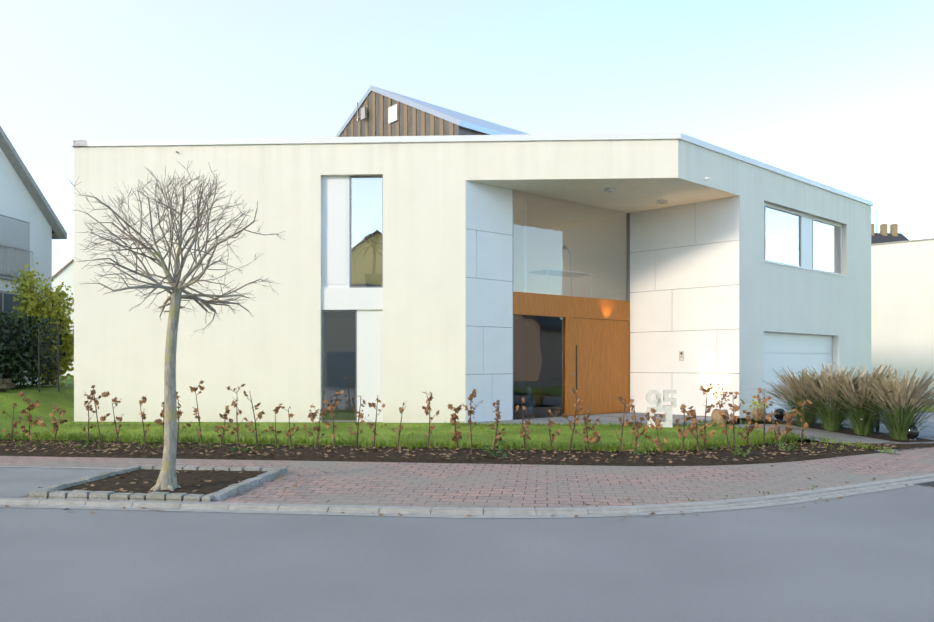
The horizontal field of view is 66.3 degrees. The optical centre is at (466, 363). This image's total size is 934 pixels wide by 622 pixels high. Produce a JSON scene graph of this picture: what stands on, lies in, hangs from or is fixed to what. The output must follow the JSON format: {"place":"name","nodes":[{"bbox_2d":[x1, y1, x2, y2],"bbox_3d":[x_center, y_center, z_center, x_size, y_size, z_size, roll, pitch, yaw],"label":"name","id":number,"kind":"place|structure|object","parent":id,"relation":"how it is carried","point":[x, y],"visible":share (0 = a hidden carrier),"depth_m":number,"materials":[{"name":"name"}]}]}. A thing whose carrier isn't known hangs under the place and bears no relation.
{"place":"outdoors","nodes":[
{"label":"outdoors","id":0,"kind":"place"},
{"bbox_2d":[7,376,73,392],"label":"edging stones","id":1,"kind":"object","parent":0,"point":[43,390],"depth_m":19.00,"materials":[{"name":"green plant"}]},
{"bbox_2d":[0,379,14,391],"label":"garden stone wall","id":2,"kind":"structure","parent":1,"relation":"on","point":[6,383],"depth_m":17.08,"materials":[{"name":"grey stone"}]},
{"bbox_2d":[0,311,67,388],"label":"laurel hedge","id":3,"kind":"object","parent":1,"relation":"on","point":[18,348],"visible":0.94,"depth_m":18.66,"materials":[{"name":"green plant"}]},
{"bbox_2d":[5,262,73,385],"bbox_3d":[-12.370,-1.062,21.049,2.580,3.679,2.010,0,0,26],"label":"garden shrub","id":4,"kind":"object","parent":1,"relation":"on","point":[54,306],"visible":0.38,"depth_m":20.68,"materials":[{"name":"green plant"}]},
{"bbox_2d":[0,467,115,497],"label":"bay pavement","id":5,"kind":"structure","parent":0,"point":[17,482],"depth_m":8.68,"materials":[{"name":"concrete"}]},
{"bbox_2d":[0,378,896,452],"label":"lawn grass","id":6,"kind":"structure","parent":0,"point":[61,399],"depth_m":13.33,"materials":[{"name":"green plant"}]},
{"bbox_2d":[38,324,58,391],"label":"garden gate","id":7,"kind":"structure","parent":6,"relation":"on","point":[39,325],"depth_m":17.33,"materials":[{"name":"grey metal"}]},
{"bbox_2d":[646,390,676,426],"bbox_3d":[3.945,0.909,14.552,0.590,0.750,0.160,0,0,8],"label":"house number sculpture","id":8,"kind":"object","parent":6,"relation":"on","point":[667,409],"visible":0.98,"depth_m":14.47,"materials":[{"name":"stone"}]},
{"bbox_2d":[2,399,928,514],"bbox_3d":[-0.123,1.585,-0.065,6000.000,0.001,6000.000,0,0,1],"label":"terrain ground","id":9,"kind":"structure","parent":0,"point":[806,441],"depth_m":14.39,"materials":[{"name":"brown soil"}]},
{"bbox_2d":[0,126,66,384],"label":"neighbouring house","id":10,"kind":"structure","parent":9,"relation":"on","point":[22,197],"depth_m":22.73,"materials":[{"name":"white paint"}]},
{"bbox_2d":[0,214,32,323],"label":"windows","id":11,"kind":"structure","parent":10,"relation":"attached to","point":[14,245],"depth_m":21.99,"materials":[{"name":"grey"}]},
{"bbox_2d":[52,259,73,375],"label":"distant house","id":12,"kind":"structure","parent":9,"relation":"on","point":[65,274],"depth_m":80.45,"materials":[{"name":"white paint"}]},
{"bbox_2d":[335,85,527,136],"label":"gable roof","id":13,"kind":"structure","parent":9,"relation":"on","point":[416,117],"depth_m":26.73,"materials":[{"name":"brown wood"}]},
{"bbox_2d":[357,102,397,123],"bbox_3d":[-3.544,-9.765,27.610,0.174,1.400,2.724,0,0,-41],"label":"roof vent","id":14,"kind":"object","parent":13,"relation":"attached to","point":[392,113],"visible":1,"depth_m":26.92,"materials":[{"name":"white paint"}]},
{"bbox_2d":[71,132,872,423],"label":"house walls","id":15,"kind":"structure","parent":9,"relation":"on","point":[266,349],"depth_m":15.74,"materials":[{"name":"paint"}]},
{"bbox_2d":[321,176,382,421],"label":"window frames","id":16,"kind":"structure","parent":15,"relation":"attached to","point":[339,293],"depth_m":15.75,"materials":[{"name":"white metal"}]},
{"bbox_2d":[324,312,355,419],"bbox_3d":[-2.808,0.050,15.808,0.710,2.400,0.021,0,0,1],"label":"window glass","id":17,"kind":"object","parent":16,"relation":"on","point":[339,351],"visible":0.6,"depth_m":15.81,"materials":[{"name":"glass"}]},
{"bbox_2d":[351,178,381,286],"bbox_3d":[-2.209,-2.901,15.783,0.690,2.400,0.021,0,0,1],"label":"window glass","id":18,"kind":"object","parent":16,"relation":"in","point":[366,232],"visible":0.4,"depth_m":15.78,"materials":[{"name":"clear glass"}]},
{"bbox_2d":[513,190,626,300],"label":"interior entrance rooms","id":19,"kind":"object","parent":15,"relation":"in","point":[616,254],"visible":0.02,"depth_m":19.74,"materials":[{"name":"beige"}]},
{"bbox_2d":[527,245,592,297],"bbox_3d":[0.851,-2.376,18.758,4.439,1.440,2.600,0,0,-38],"label":"table","id":20,"kind":"object","parent":19,"relation":"on","point":[564,273],"depth_m":18.84,"materials":[{"name":"white paint"}]},
{"bbox_2d":[512,213,629,415],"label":"entrance door","id":21,"kind":"structure","parent":15,"relation":"attached to","point":[597,354],"depth_m":18.06,"materials":[{"name":"brown wood"}]},
{"bbox_2d":[513,314,564,419],"bbox_3d":[1.709,0.074,16.954,1.345,2.420,1.071,0,0,1],"label":"entrance glass","id":22,"kind":"object","parent":21,"relation":"in","point":[539,362],"visible":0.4,"depth_m":16.94,"materials":[{"name":"glass"}]},
{"bbox_2d":[513,190,626,299],"bbox_3d":[2.638,-2.821,17.677,3.180,2.330,2.532,0,0,1],"label":"entrance glass","id":23,"kind":"object","parent":21,"relation":"in","point":[568,247],"visible":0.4,"depth_m":17.61,"materials":[{"name":"glass"}]},
{"bbox_2d":[604,187,667,203],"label":"ceiling lights","id":24,"kind":"object","parent":15,"relation":"attached to","point":[610,190],"visible":1,"depth_m":16.31,"materials":[{"name":"white paint"}]},
{"bbox_2d":[764,332,831,413],"bbox_3d":[8.842,0.239,19.238,4.290,2.090,0.064,0,0,-40],"label":"garage door","id":25,"kind":"structure","parent":15,"relation":"attached to","point":[795,353],"depth_m":18.99,"materials":[{"name":"white metal"}]},
{"bbox_2d":[764,203,848,276],"bbox_3d":[9.134,-3.280,19.289,3.835,1.530,3.314,0,0,1],"label":"window frame","id":26,"kind":"object","parent":15,"relation":"attached to","point":[806,242],"visible":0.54,"depth_m":19.46,"materials":[{"name":"white metal"}]},
{"bbox_2d":[766,207,838,272],"bbox_3d":[9.176,-3.296,19.454,3.316,1.360,2.831,0,0,1],"label":"window glass","id":27,"kind":"object","parent":26,"relation":"in","point":[782,237],"visible":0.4,"depth_m":19.09,"materials":[{"name":"glass"}]},
{"bbox_2d":[465,180,739,423],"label":"wall cladding","id":28,"kind":"structure","parent":9,"relation":"on","point":[685,278],"depth_m":17.38,"materials":[{"name":"grey"}]},
{"bbox_2d":[679,351,683,360],"bbox_3d":[5.372,-0.196,17.926,0.120,0.240,0.012,0,0,42],"label":"intercom panel","id":29,"kind":"object","parent":28,"relation":"attached to","point":[681,355],"visible":1,"depth_m":17.92,"materials":[{"name":"silver metal"}]},
{"bbox_2d":[871,233,908,243],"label":"roof","id":30,"kind":"structure","parent":9,"relation":"on","point":[877,238],"depth_m":70.58,"materials":[{"name":"grey"}]},
{"bbox_2d":[871,210,897,235],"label":"distant block chimneys","id":31,"kind":"object","parent":30,"relation":"on","point":[884,229],"visible":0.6,"depth_m":71.08,"materials":[{"name":"brick"}]},
{"bbox_2d":[871,238,933,398],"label":"neighbouring building","id":32,"kind":"structure","parent":9,"relation":"on","point":[902,306],"depth_m":32.90,"materials":[{"name":"white paint"}]},
{"bbox_2d":[0,485,933,621],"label":"asphalt road","id":33,"kind":"structure","parent":0,"point":[866,557],"depth_m":5.03,"materials":[{"name":"grey asphalt"}]},
{"bbox_2d":[0,473,933,514],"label":"kerb stones","id":34,"kind":"object","parent":33,"relation":"on","point":[499,511],"visible":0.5,"depth_m":7.03,"materials":[{"name":"concrete"}]},
{"bbox_2d":[0,480,933,517],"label":"road gutter","id":35,"kind":"object","parent":33,"relation":"on","point":[515,516],"depth_m":6.92,"materials":[{"name":"concrete"}]},
{"bbox_2d":[916,481,933,486],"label":"gully grate","id":36,"kind":"object","parent":33,"relation":"on","point":[930,483],"visible":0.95,"depth_m":8.44,"materials":[{"name":"grey metal"}]},
{"bbox_2d":[0,447,933,507],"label":"sidewalk","id":37,"kind":"structure","parent":0,"point":[405,484],"depth_m":8.48,"materials":[{"name":"brick"}]},
{"bbox_2d":[0,466,123,468],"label":"curb","id":38,"kind":"structure","parent":37,"relation":"on","point":[62,467],"depth_m":9.49,"materials":[{"name":"concrete"}]},
{"bbox_2d":[36,469,267,499],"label":"pit soil","id":39,"kind":"structure","parent":37,"relation":"on","point":[188,483],"depth_m":8.24,"materials":[{"name":"brown soil"}]},
{"bbox_2d":[69,161,284,490],"bbox_3d":[-3.114,-0.380,7.718,2.125,3.557,2.022,0,0,-29],"label":"street tree","id":40,"kind":"object","parent":39,"relation":"on","point":[167,478],"visible":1,"depth_m":7.70,"materials":[{"name":"grey plant"}]},
{"bbox_2d":[29,465,286,501],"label":"stone curb edging","id":41,"kind":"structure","parent":37,"relation":"on","point":[52,492],"depth_m":7.46,"materials":[{"name":"stone"}]},
{"bbox_2d":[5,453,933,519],"bbox_3d":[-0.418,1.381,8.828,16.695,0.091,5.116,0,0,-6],"label":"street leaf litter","id":42,"kind":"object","parent":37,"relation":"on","point":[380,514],"visible":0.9,"depth_m":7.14,"materials":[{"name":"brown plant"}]},
{"bbox_2d":[0,439,933,465],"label":"bed soil","id":43,"kind":"structure","parent":0,"point":[460,456],"depth_m":10.70,"materials":[{"name":"brown soil"}]},
{"bbox_2d":[0,380,811,453],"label":"hedge saplings","id":44,"kind":"object","parent":43,"relation":"on","point":[458,436],"visible":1,"depth_m":11.38,"materials":[{"name":"brown plant"}]},
{"bbox_2d":[2,440,897,495],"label":"bed leaf litter","id":45,"kind":"object","parent":43,"relation":"on","point":[500,444],"visible":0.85,"depth_m":10.76,"materials":[{"name":"brown plant"}]},
{"bbox_2d":[0,0,933,275],"label":"sky","id":46,"kind":"structure","parent":0,"point":[838,94],"materials":[{"name":"blue"}]},
{"bbox_2d":[464,410,933,453],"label":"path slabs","id":47,"kind":"structure","parent":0,"point":[927,432],"depth_m":15.33,"materials":[{"name":"grey concrete"}]},
{"bbox_2d":[710,381,730,424],"bbox_3d":[5.346,0.826,15.130,0.367,0.917,0.366,0,0,1],"label":"pot plant","id":48,"kind":"object","parent":47,"relation":"on","point":[715,416],"visible":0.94,"depth_m":15.05,"materials":[{"name":"ceramic"}]},
{"bbox_2d":[876,417,879,431],"bbox_3d":[8.057,1.151,14.043,0.090,0.360,0.086,0,0,1],"label":"path bollard light","id":49,"kind":"object","parent":47,"relation":"on","point":[878,426],"visible":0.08,"depth_m":14.02,"materials":[{"name":"grey metal"}]},
{"bbox_2d":[774,408,785,420],"bbox_3d":[6.958,1.131,15.906,0.260,0.280,0.260,0,0,1],"label":"ball ornament","id":50,"kind":"object","parent":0,"point":[779,416],"visible":0.79,"depth_m":15.82,"materials":[{"name":"black"}]},
{"bbox_2d":[775,363,876,430],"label":"ornamental grass","id":51,"kind":"object","parent":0,"point":[829,422],"depth_m":13.82,"materials":[{"name":"plant"}]},
{"bbox_2d":[756,420,933,441],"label":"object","id":52,"kind":"structure","parent":0,"point":[880,435],"depth_m":13.59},
{"bbox_2d":[749,399,767,420],"bbox_3d":[6.619,1.045,16.211,0.345,0.478,0.340,0,0,1],"label":"pot plant","id":53,"kind":"object","parent":52,"relation":"on","point":[754,413],"visible":0.79,"depth_m":16.12,"materials":[{"name":"brown plant"}]},
{"bbox_2d":[749,365,838,426],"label":"ornamental grass","id":54,"kind":"object","parent":52,"relation":"on","point":[792,406],"depth_m":14.49,"materials":[{"name":"green plant"}]},
{"bbox_2d":[905,424,919,440],"bbox_3d":[7.852,1.212,12.656,0.260,0.280,0.260,0,0,1],"label":"decorative sphere","id":55,"kind":"object","parent":52,"relation":"on","point":[912,434],"visible":0.69,"depth_m":12.56,"materials":[{"name":"black"}]},
{"bbox_2d":[797,362,928,434],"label":"ornamental grass","id":56,"kind":"object","parent":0,"point":[858,415],"depth_m":13.18,"materials":[{"name":"plant"}]},
{"bbox_2d":[830,368,933,439],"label":"ornamental grass","id":57,"kind":"object","parent":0,"point":[901,416],"depth_m":12.50,"materials":[{"name":"plant"}]},
{"bbox_2d":[919,404,933,410],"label":"shrub","id":58,"kind":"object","parent":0,"point":[927,408],"depth_m":20.16,"materials":[{"name":"green plant"}]}
]}

